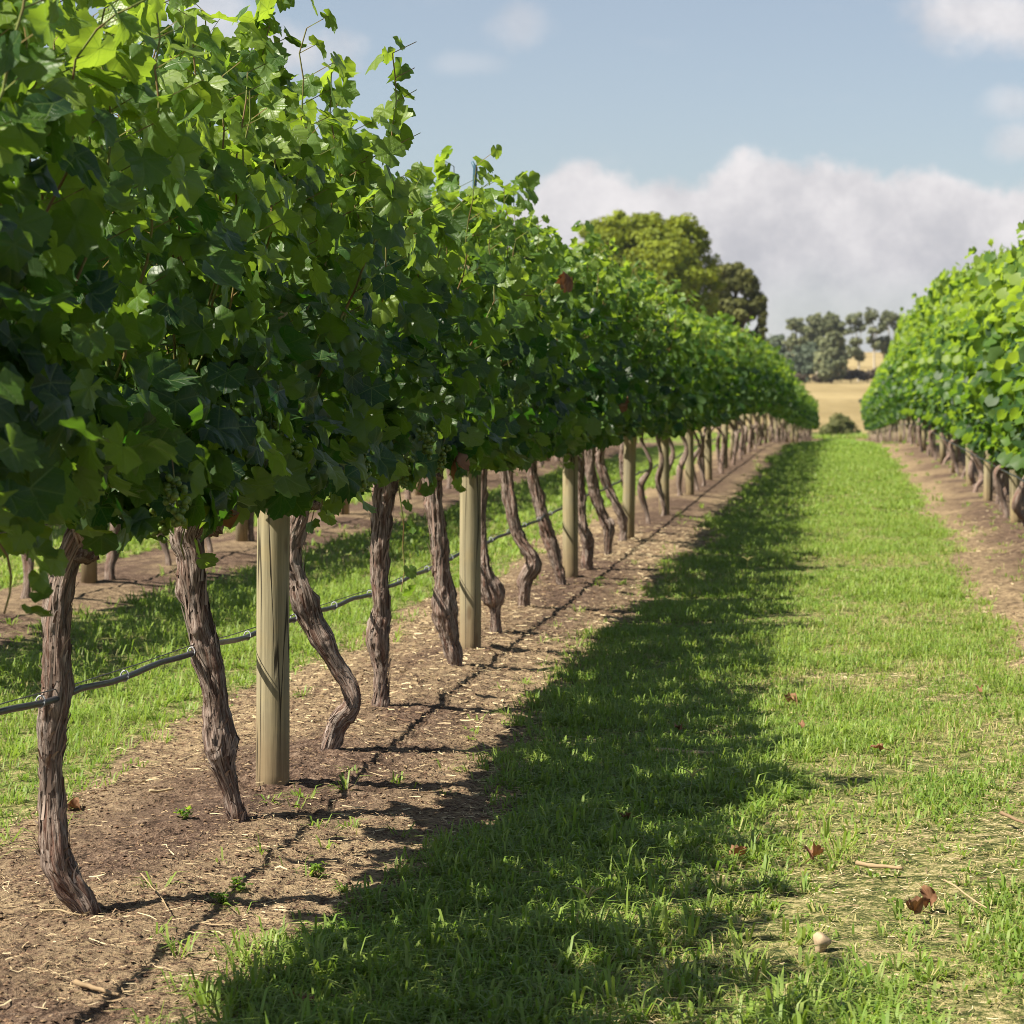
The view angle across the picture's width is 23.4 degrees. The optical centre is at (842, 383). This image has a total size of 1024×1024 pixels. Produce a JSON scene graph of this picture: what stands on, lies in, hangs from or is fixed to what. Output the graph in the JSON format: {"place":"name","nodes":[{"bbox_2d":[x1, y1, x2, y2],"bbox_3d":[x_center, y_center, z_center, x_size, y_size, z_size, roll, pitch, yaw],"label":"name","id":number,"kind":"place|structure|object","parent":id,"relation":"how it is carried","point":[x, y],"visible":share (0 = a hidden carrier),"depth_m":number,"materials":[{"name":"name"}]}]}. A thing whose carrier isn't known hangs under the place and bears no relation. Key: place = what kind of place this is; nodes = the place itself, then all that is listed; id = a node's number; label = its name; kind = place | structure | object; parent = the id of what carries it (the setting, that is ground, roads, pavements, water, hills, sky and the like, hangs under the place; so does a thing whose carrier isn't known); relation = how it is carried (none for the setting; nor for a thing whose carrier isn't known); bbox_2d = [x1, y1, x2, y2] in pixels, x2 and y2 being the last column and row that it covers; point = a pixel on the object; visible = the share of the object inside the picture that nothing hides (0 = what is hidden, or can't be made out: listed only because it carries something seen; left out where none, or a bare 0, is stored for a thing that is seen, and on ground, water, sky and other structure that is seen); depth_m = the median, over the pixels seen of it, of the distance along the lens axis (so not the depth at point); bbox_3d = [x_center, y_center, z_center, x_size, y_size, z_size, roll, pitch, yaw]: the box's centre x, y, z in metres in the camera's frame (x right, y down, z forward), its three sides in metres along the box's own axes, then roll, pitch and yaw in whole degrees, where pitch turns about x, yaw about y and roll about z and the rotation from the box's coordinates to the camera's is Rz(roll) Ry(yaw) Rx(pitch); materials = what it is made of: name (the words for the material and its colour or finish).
{"place":"outdoors","nodes":[
{"label":"outdoors","id":0,"kind":"place"},
{"bbox_2d":[0,352,1023,1023],"bbox_3d":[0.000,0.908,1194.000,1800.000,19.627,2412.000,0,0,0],"label":"ground","id":1,"kind":"structure","parent":0,"point":[716,492],"depth_m":7.76,"materials":[{"name":"soil"}]},
{"bbox_2d":[20,290,33,598],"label":"grapevine","id":2,"kind":"object","parent":1,"relation":"on","point":[28,566],"visible":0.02,"depth_m":14.12,"materials":[{"name":"brown plant"}]},
{"bbox_2d":[81,560,96,583],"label":"timber post","id":3,"kind":"object","parent":1,"relation":"on","point":[88,573],"visible":0.06,"depth_m":15.21,"materials":[{"name":"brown wood"}]},
{"bbox_2d":[0,0,180,616],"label":"grapevine","id":4,"kind":"object","parent":1,"relation":"on","point":[61,441],"visible":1,"depth_m":4.54,"materials":[{"name":"green plant"}]},
{"bbox_2d":[73,979,119,995],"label":"twig","id":5,"kind":"object","parent":1,"relation":"on","point":[79,983],"visible":1,"depth_m":5.05,"materials":[{"name":"wood"}]},
{"bbox_2d":[104,523,120,579],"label":"grapevine","id":6,"kind":"object","parent":1,"relation":"on","point":[112,557],"visible":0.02,"depth_m":15.48,"materials":[{"name":"brown plant"}]},
{"bbox_2d":[0,0,348,916],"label":"grapevine","id":7,"kind":"object","parent":1,"relation":"on","point":[174,164],"visible":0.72,"depth_m":5.72,"materials":[{"name":"green plant"}]},
{"bbox_2d":[235,520,247,541],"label":"timber post","id":8,"kind":"object","parent":1,"relation":"on","point":[241,532],"visible":0.08,"depth_m":19.21,"materials":[{"name":"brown wood"}]},
{"bbox_2d":[103,0,420,822],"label":"grapevine","id":9,"kind":"object","parent":1,"relation":"on","point":[347,438],"visible":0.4,"depth_m":6.97,"materials":[{"name":"green plant"}]},
{"bbox_2d":[256,310,289,786],"bbox_3d":[-1.775,0.327,7.561,0.105,2.087,0.104,0,0,-16],"label":"timber post","id":10,"kind":"object","parent":1,"relation":"on","point":[272,678],"visible":0.36,"depth_m":7.52,"materials":[{"name":"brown wood"}]},
{"bbox_2d":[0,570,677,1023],"bbox_3d":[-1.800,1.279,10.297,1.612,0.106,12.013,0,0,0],"label":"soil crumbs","id":11,"kind":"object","parent":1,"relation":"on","point":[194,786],"visible":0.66,"depth_m":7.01,"materials":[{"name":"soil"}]},
{"bbox_2d":[257,54,485,750],"bbox_3d":[-1.728,0.121,8.332,0.923,2.405,1.850,0,0,0],"label":"grapevine","id":12,"kind":"object","parent":1,"relation":"on","point":[346,156],"visible":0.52,"depth_m":8.10,"materials":[{"name":"green plant"}]},
{"bbox_2d":[348,144,516,706],"bbox_3d":[-1.780,0.189,9.438,1.009,2.270,1.697,0,0,0],"label":"grapevine","id":13,"kind":"object","parent":1,"relation":"on","point":[457,457],"visible":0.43,"depth_m":9.37,"materials":[{"name":"green plant"}]},
{"bbox_2d":[459,264,480,649],"bbox_3d":[-1.756,0.322,11.451,0.101,2.096,0.105,0,0,-35],"label":"timber post","id":14,"kind":"object","parent":1,"relation":"on","point":[470,569],"visible":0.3,"depth_m":11.41,"materials":[{"name":"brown wood"}]},
{"bbox_2d":[396,145,565,666],"bbox_3d":[-1.742,0.110,10.790,0.949,2.426,1.796,0,0,0],"label":"grapevine","id":15,"kind":"object","parent":1,"relation":"on","point":[522,322],"visible":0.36,"depth_m":10.75,"materials":[{"name":"green plant"}]},
{"bbox_2d":[0,510,1023,1023],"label":"straw litter","id":16,"kind":"object","parent":1,"relation":"on","point":[300,862],"visible":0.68,"depth_m":7.36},
{"bbox_2d":[481,170,586,633],"bbox_3d":[-1.738,0.113,12.168,0.918,2.415,1.643,0,0,0],"label":"grapevine","id":17,"kind":"object","parent":1,"relation":"on","point":[525,256],"visible":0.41,"depth_m":12.15,"materials":[{"name":"green plant"}]},
{"bbox_2d":[493,202,617,607],"bbox_3d":[-1.732,0.149,13.560,0.947,2.345,1.690,0,0,0],"label":"grapevine","id":18,"kind":"object","parent":1,"relation":"on","point":[583,357],"visible":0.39,"depth_m":13.48,"materials":[{"name":"green plant"}]},
{"bbox_2d":[563,453,577,577],"bbox_3d":[-1.765,0.333,15.749,0.102,2.074,0.104,0,0,-4],"label":"timber post","id":19,"kind":"object","parent":1,"relation":"on","point":[570,520],"visible":0.25,"depth_m":15.71,"materials":[{"name":"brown wood"}]},
{"bbox_2d":[525,240,637,584],"bbox_3d":[-1.757,0.206,15.183,0.914,2.238,1.650,0,0,0],"label":"grapevine","id":20,"kind":"object","parent":1,"relation":"on","point":[609,408],"visible":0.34,"depth_m":15.18,"materials":[{"name":"green plant"}]},
{"bbox_2d":[552,220,662,569],"bbox_3d":[-1.745,0.105,16.483,1.034,2.431,1.766,0,0,12],"label":"grapevine","id":21,"kind":"object","parent":1,"relation":"on","point":[635,374],"visible":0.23,"depth_m":16.47,"materials":[{"name":"green plant"}]},
{"bbox_2d":[584,250,671,554],"bbox_3d":[-1.782,0.167,17.863,0.990,2.308,1.730,0,0,0],"label":"grapevine","id":22,"kind":"object","parent":1,"relation":"on","point":[629,308],"visible":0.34,"depth_m":17.75,"materials":[{"name":"green plant"}]},
{"bbox_2d":[622,328,638,538],"bbox_3d":[-1.702,0.334,19.512,0.105,2.082,0.108,0,6,-19],"label":"timber post","id":23,"kind":"object","parent":1,"relation":"on","point":[629,473],"visible":0.25,"depth_m":19.52,"materials":[{"name":"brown wood"}]},
{"bbox_2d":[595,260,683,540],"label":"grapevine","id":24,"kind":"object","parent":1,"relation":"on","point":[660,421],"visible":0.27,"depth_m":19.27,"materials":[{"name":"green plant"}]},
{"bbox_2d":[572,208,727,433],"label":"tree","id":25,"kind":"object","parent":1,"relation":"on","point":[673,247],"visible":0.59,"depth_m":163.23,"materials":[{"name":"green plant"}]},
{"bbox_2d":[618,267,691,531],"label":"grapevine","id":26,"kind":"object","parent":1,"relation":"on","point":[673,350],"visible":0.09,"depth_m":20.22,"materials":[{"name":"green plant"}]},
{"bbox_2d":[659,315,668,514],"bbox_3d":[-1.712,0.327,23.300,0.104,2.087,0.105,0,0,-19],"label":"timber post","id":27,"kind":"object","parent":1,"relation":"on","point":[665,473],"visible":0.16,"depth_m":23.26,"materials":[{"name":"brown wood"}]},
{"bbox_2d":[637,292,692,523],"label":"grapevine","id":28,"kind":"object","parent":1,"relation":"on","point":[677,429],"visible":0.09,"depth_m":21.70,"materials":[{"name":"green plant"}]},
{"bbox_2d":[655,290,709,515],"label":"grapevine","id":29,"kind":"object","parent":1,"relation":"on","point":[697,402],"visible":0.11,"depth_m":23.00,"materials":[{"name":"green plant"}]},
{"bbox_2d":[657,295,715,469],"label":"grapevine","id":30,"kind":"object","parent":1,"relation":"on","point":[707,387],"visible":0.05,"depth_m":24.71,"materials":[{"name":"green plant"}]},
{"bbox_2d":[685,429,693,494],"bbox_3d":[-1.729,0.323,27.407,0.102,2.096,0.105,-1,0,31],"label":"timber post","id":31,"kind":"object","parent":1,"relation":"on","point":[689,472],"visible":0.27,"depth_m":27.36,"materials":[{"name":"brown wood"}]},
{"bbox_2d":[669,311,715,475],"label":"grapevine","id":32,"kind":"object","parent":1,"relation":"on","point":[712,351],"visible":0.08,"depth_m":25.76,"materials":[{"name":"green plant"}]},
{"bbox_2d":[676,312,725,495],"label":"grapevine","id":33,"kind":"object","parent":1,"relation":"on","point":[711,378],"visible":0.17,"depth_m":27.04,"materials":[{"name":"green plant"}]},
{"bbox_2d":[680,305,734,490],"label":"grapevine","id":34,"kind":"object","parent":1,"relation":"on","point":[722,405],"visible":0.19,"depth_m":28.32,"materials":[{"name":"green plant"}]},
{"bbox_2d":[704,426,711,479],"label":"timber post","id":35,"kind":"object","parent":1,"relation":"on","point":[708,456],"visible":0.23,"depth_m":31.55,"materials":[{"name":"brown wood"}]},
{"bbox_2d":[697,320,739,485],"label":"grapevine","id":36,"kind":"object","parent":1,"relation":"on","point":[728,414],"visible":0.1,"depth_m":29.74,"materials":[{"name":"green plant"}]},
{"bbox_2d":[701,317,745,473],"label":"grapevine","id":37,"kind":"object","parent":1,"relation":"on","point":[730,370],"visible":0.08,"depth_m":31.04,"materials":[{"name":"green plant"}]},
{"bbox_2d":[708,318,747,432],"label":"grapevine","id":38,"kind":"object","parent":1,"relation":"on","point":[741,341],"visible":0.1,"depth_m":32.19,"materials":[{"name":"green plant"}]},
{"bbox_2d":[709,320,746,473],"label":"grapevine","id":39,"kind":"object","parent":1,"relation":"on","point":[722,460],"visible":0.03,"depth_m":33.78,"materials":[{"name":"brown plant"}]},
{"bbox_2d":[714,311,755,469],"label":"grapevine","id":40,"kind":"object","parent":1,"relation":"on","point":[745,371],"visible":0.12,"depth_m":35.06,"materials":[{"name":"green plant"}]},
{"bbox_2d":[708,262,769,429],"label":"olive coloured tree","id":41,"kind":"object","parent":1,"relation":"on","point":[737,277],"visible":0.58,"depth_m":177.52,"materials":[{"name":"green plant"}]},
{"bbox_2d":[721,316,758,466],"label":"grapevine","id":42,"kind":"object","parent":1,"relation":"on","point":[749,385],"visible":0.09,"depth_m":36.70,"materials":[{"name":"green plant"}]},
{"bbox_2d":[726,321,762,461],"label":"grapevine","id":43,"kind":"object","parent":1,"relation":"on","point":[756,370],"visible":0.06,"depth_m":39.32,"materials":[{"name":"green plant"}]},
{"bbox_2d":[729,323,761,464],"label":"grapevine","id":44,"kind":"object","parent":1,"relation":"on","point":[757,343],"visible":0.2,"depth_m":37.79,"materials":[{"name":"green plant"}]},
{"bbox_2d":[737,333,765,459],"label":"grapevine","id":45,"kind":"object","parent":1,"relation":"on","point":[741,443],"visible":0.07,"depth_m":40.44,"materials":[{"name":"brown plant"}]},
{"bbox_2d":[739,332,764,454],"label":"grapevine","id":46,"kind":"object","parent":1,"relation":"on","point":[743,423],"visible":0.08,"depth_m":43.24,"materials":[{"name":"green plant"}]},
{"bbox_2d":[740,331,770,452],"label":"grapevine","id":47,"kind":"object","parent":1,"relation":"on","point":[749,443],"visible":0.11,"depth_m":44.47,"materials":[{"name":"green plant"}]},
{"bbox_2d":[746,350,771,440],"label":"grapevine","id":48,"kind":"object","parent":1,"relation":"on","point":[768,355],"visible":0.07,"depth_m":46.00,"materials":[{"name":"green plant"}]},
{"bbox_2d":[753,334,779,449],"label":"grapevine","id":49,"kind":"object","parent":1,"relation":"on","point":[772,395],"visible":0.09,"depth_m":47.12,"materials":[{"name":"green plant"}]},
{"bbox_2d":[752,341,781,446],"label":"grapevine","id":50,"kind":"object","parent":1,"relation":"on","point":[778,409],"visible":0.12,"depth_m":49.70,"materials":[{"name":"green plant"}]},
{"bbox_2d":[757,344,782,445],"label":"grapevine","id":51,"kind":"object","parent":1,"relation":"on","point":[776,370],"visible":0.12,"depth_m":51.07,"materials":[{"name":"green plant"}]},
{"bbox_2d":[764,334,791,358],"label":"gum tree","id":52,"kind":"object","parent":1,"relation":"on","point":[775,340],"visible":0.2,"depth_m":419.31,"materials":[{"name":"green plant"}]},
{"bbox_2d":[768,356,791,442],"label":"grapevine","id":53,"kind":"object","parent":1,"relation":"on","point":[785,399],"visible":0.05,"depth_m":60.17,"materials":[{"name":"green plant"}]},
{"bbox_2d":[774,358,794,442],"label":"grapevine","id":54,"kind":"object","parent":1,"relation":"on","point":[792,400],"visible":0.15,"depth_m":64.16,"materials":[{"name":"green plant"}]},
{"bbox_2d":[782,317,809,354],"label":"gum tree","id":55,"kind":"object","parent":1,"relation":"on","point":[796,325],"visible":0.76,"depth_m":409.49,"materials":[{"name":"green plant"}]},
{"bbox_2d":[781,341,819,382],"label":"gum tree","id":56,"kind":"object","parent":1,"relation":"on","point":[803,360],"visible":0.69,"depth_m":396.66,"materials":[{"name":"green plant"}]},
{"bbox_2d":[802,312,832,371],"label":"gum tree","id":57,"kind":"object","parent":1,"relation":"on","point":[817,328],"visible":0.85,"depth_m":404.36,"materials":[{"name":"green plant"}]},
{"bbox_2d":[813,932,831,952],"bbox_3d":[-0.046,1.293,5.597,0.040,0.059,0.041,0,0,-41],"label":"mushroom","id":58,"kind":"object","parent":1,"relation":"on","point":[822,938],"visible":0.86,"depth_m":5.59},
{"bbox_2d":[813,330,852,382],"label":"gum tree","id":59,"kind":"object","parent":1,"relation":"on","point":[834,357],"visible":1,"depth_m":391.04,"materials":[{"name":"green plant"}]},
{"bbox_2d":[823,311,845,338],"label":"gum tree","id":60,"kind":"object","parent":1,"relation":"on","point":[835,321],"visible":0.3,"depth_m":414.35,"materials":[{"name":"green plant"}]},
{"bbox_2d":[818,413,860,435],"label":"olive bush","id":61,"kind":"object","parent":1,"relation":"on","point":[838,422],"visible":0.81,"depth_m":149.63,"materials":[{"name":"green plant"}]},
{"bbox_2d":[844,311,866,381],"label":"gum tree","id":62,"kind":"object","parent":1,"relation":"on","point":[855,351],"visible":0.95,"depth_m":411.46,"materials":[{"name":"green plant"}]},
{"bbox_2d":[863,307,888,368],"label":"gum tree","id":63,"kind":"object","parent":1,"relation":"on","point":[870,315],"visible":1,"depth_m":407.58,"materials":[{"name":"green plant"}]},
{"bbox_2d":[855,860,902,869],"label":"twig","id":64,"kind":"object","parent":1,"relation":"on","point":[869,865],"visible":1,"depth_m":6.49,"materials":[{"name":"wood"}]},
{"bbox_2d":[876,310,901,358],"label":"gum tree","id":65,"kind":"object","parent":1,"relation":"on","point":[889,316],"visible":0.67,"depth_m":409.36,"materials":[{"name":"green plant"}]},
{"bbox_2d":[888,318,916,445],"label":"grapevine","id":66,"kind":"object","parent":1,"relation":"on","point":[899,401],"visible":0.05,"depth_m":50.83,"materials":[{"name":"green plant"}]},
{"bbox_2d":[895,297,922,451],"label":"grapevine","id":67,"kind":"object","parent":1,"relation":"on","point":[899,332],"visible":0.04,"depth_m":45.38,"materials":[{"name":"green plant"}]},
{"bbox_2d":[892,333,927,447],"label":"grapevine","id":68,"kind":"object","parent":1,"relation":"on","point":[894,387],"visible":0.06,"depth_m":48.06,"materials":[{"name":"green plant"}]},
{"bbox_2d":[896,319,929,455],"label":"grapevine","id":69,"kind":"object","parent":1,"relation":"on","point":[913,396],"visible":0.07,"depth_m":42.81,"materials":[{"name":"green plant"}]},
{"bbox_2d":[900,309,933,457],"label":"grapevine","id":70,"kind":"object","parent":1,"relation":"on","point":[904,336],"visible":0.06,"depth_m":41.34,"materials":[{"name":"green plant"}]},
{"bbox_2d":[905,895,932,913],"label":"fallen leaf","id":71,"kind":"object","parent":1,"relation":"on","point":[915,904],"visible":1,"depth_m":5.91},
{"bbox_2d":[902,308,939,459],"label":"grapevine","id":72,"kind":"object","parent":1,"relation":"on","point":[912,370],"visible":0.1,"depth_m":40.11,"materials":[{"name":"green plant"}]},
{"bbox_2d":[919,884,936,911],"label":"fallen leaf","id":73,"kind":"object","parent":1,"relation":"on","point":[929,895],"visible":0.9,"depth_m":6.04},
{"bbox_2d":[909,287,949,463],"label":"grapevine","id":74,"kind":"object","parent":1,"relation":"on","point":[914,357],"visible":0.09,"depth_m":37.48,"materials":[{"name":"green plant"}]},
{"bbox_2d":[914,295,950,465],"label":"grapevine","id":75,"kind":"object","parent":1,"relation":"on","point":[925,300],"visible":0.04,"depth_m":36.03,"materials":[{"name":"green plant"}]},
{"bbox_2d":[916,303,960,470],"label":"grapevine","id":76,"kind":"object","parent":1,"relation":"on","point":[920,383],"visible":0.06,"depth_m":34.73,"materials":[{"name":"green plant"}]},
{"bbox_2d":[918,295,961,473],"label":"grapevine","id":77,"kind":"object","parent":1,"relation":"on","point":[926,366],"visible":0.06,"depth_m":33.44,"materials":[{"name":"green plant"}]},
{"bbox_2d":[922,262,969,477],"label":"grapevine","id":78,"kind":"object","parent":1,"relation":"on","point":[929,321],"visible":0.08,"depth_m":31.92,"materials":[{"name":"green plant"}]},
{"bbox_2d":[872,424,1023,481],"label":"drip hose","id":79,"kind":"object","parent":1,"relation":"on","point":[1019,478],"visible":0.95,"depth_m":27.51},
{"bbox_2d":[927,288,977,453],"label":"grapevine","id":80,"kind":"object","parent":1,"relation":"on","point":[937,421],"visible":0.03,"depth_m":30.79,"materials":[{"name":"green plant"}]},
{"bbox_2d":[933,265,983,491],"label":"grapevine","id":81,"kind":"object","parent":1,"relation":"on","point":[941,352],"visible":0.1,"depth_m":28.03,"materials":[{"name":"green plant"}]},
{"bbox_2d":[931,250,986,486],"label":"grapevine","id":82,"kind":"object","parent":1,"relation":"on","point":[938,372],"visible":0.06,"depth_m":29.30,"materials":[{"name":"green plant"}]},
{"bbox_2d":[942,254,996,489],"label":"grapevine","id":83,"kind":"object","parent":1,"relation":"on","point":[946,386],"visible":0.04,"depth_m":26.58,"materials":[{"name":"green plant"}]},
{"bbox_2d":[941,252,1005,503],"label":"grapevine","id":84,"kind":"object","parent":1,"relation":"on","point":[947,358],"visible":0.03,"depth_m":25.29,"materials":[{"name":"green plant"}]},
{"bbox_2d":[952,245,1014,509],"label":"grapevine","id":85,"kind":"object","parent":1,"relation":"on","point":[959,433],"visible":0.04,"depth_m":24.09,"materials":[{"name":"green plant"}]},
{"bbox_2d":[952,239,1023,517],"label":"grapevine","id":86,"kind":"object","parent":1,"relation":"on","point":[988,422],"visible":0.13,"depth_m":22.67,"materials":[{"name":"green plant"}]},
{"bbox_2d":[983,450,992,500],"bbox_3d":[1.572,0.327,25.953,0.105,2.087,0.104,1,0,-8],"label":"timber post","id":87,"kind":"object","parent":1,"relation":"on","point":[988,485],"visible":0.18,"depth_m":25.91,"materials":[{"name":"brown wood"}]},
{"bbox_2d":[962,238,1023,525],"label":"grapevine","id":88,"kind":"object","parent":1,"relation":"on","point":[975,357],"visible":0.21,"depth_m":21.30,"materials":[{"name":"green plant"}]},
{"bbox_2d":[970,234,1023,456],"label":"grapevine","id":89,"kind":"object","parent":1,"relation":"on","point":[988,277],"visible":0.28,"depth_m":19.98,"materials":[{"name":"green plant"}]},
{"bbox_2d":[979,259,1023,468],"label":"grapevine","id":90,"kind":"object","parent":1,"relation":"on","point":[990,398],"visible":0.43,"depth_m":18.61,"materials":[{"name":"green plant"}]},
{"bbox_2d":[993,248,1023,468],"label":"grapevine","id":91,"kind":"object","parent":1,"relation":"on","point":[1009,331],"visible":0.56,"depth_m":17.27,"materials":[{"name":"green plant"}]},
{"bbox_2d":[1006,240,1023,470],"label":"grapevine","id":92,"kind":"object","parent":1,"relation":"on","point":[1016,462],"visible":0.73,"depth_m":16.27,"materials":[{"name":"green plant"}]},
{"bbox_2d":[1009,457,1020,522],"bbox_3d":[1.556,0.333,21.957,0.104,2.074,0.102,-1,0,22],"label":"timber post","id":93,"kind":"object","parent":1,"relation":"on","point":[1014,482],"visible":0.08,"depth_m":21.91,"materials":[{"name":"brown wood"}]},
{"bbox_2d":[1012,220,1023,404],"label":"grapevine","id":94,"kind":"object","parent":1,"relation":"on","point":[1020,368],"visible":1,"depth_m":14.94,"materials":[{"name":"green plant"}]},
{"bbox_2d":[0,459,1023,857],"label":"grass","id":95,"kind":"structure","parent":0,"point":[240,599],"depth_m":12.68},
{"bbox_2d":[31,0,1023,351],"label":"sky","id":96,"kind":"structure","parent":0,"point":[848,154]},
{"bbox_2d":[109,440,1023,1023],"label":"grass","id":97,"kind":"structure","parent":0,"point":[575,822],"depth_m":7.42,"materials":[{"name":"plant"}]},
{"bbox_2d":[637,431,946,439],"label":"grass","id":98,"kind":"structure","parent":0,"point":[861,435],"depth_m":143.61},
{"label":"timber post","id":99,"kind":"object","parent":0,"visible":0},
{"bbox_2d":[0,438,715,704],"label":"trellis wire","id":100,"kind":"object","parent":99,"relation":"attached to","point":[238,632],"visible":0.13,"depth_m":6.78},
{"bbox_2d":[0,425,773,714],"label":"drip hose","id":101,"kind":"object","parent":100,"relation":"hanging from","point":[40,704],"visible":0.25,"depth_m":6.78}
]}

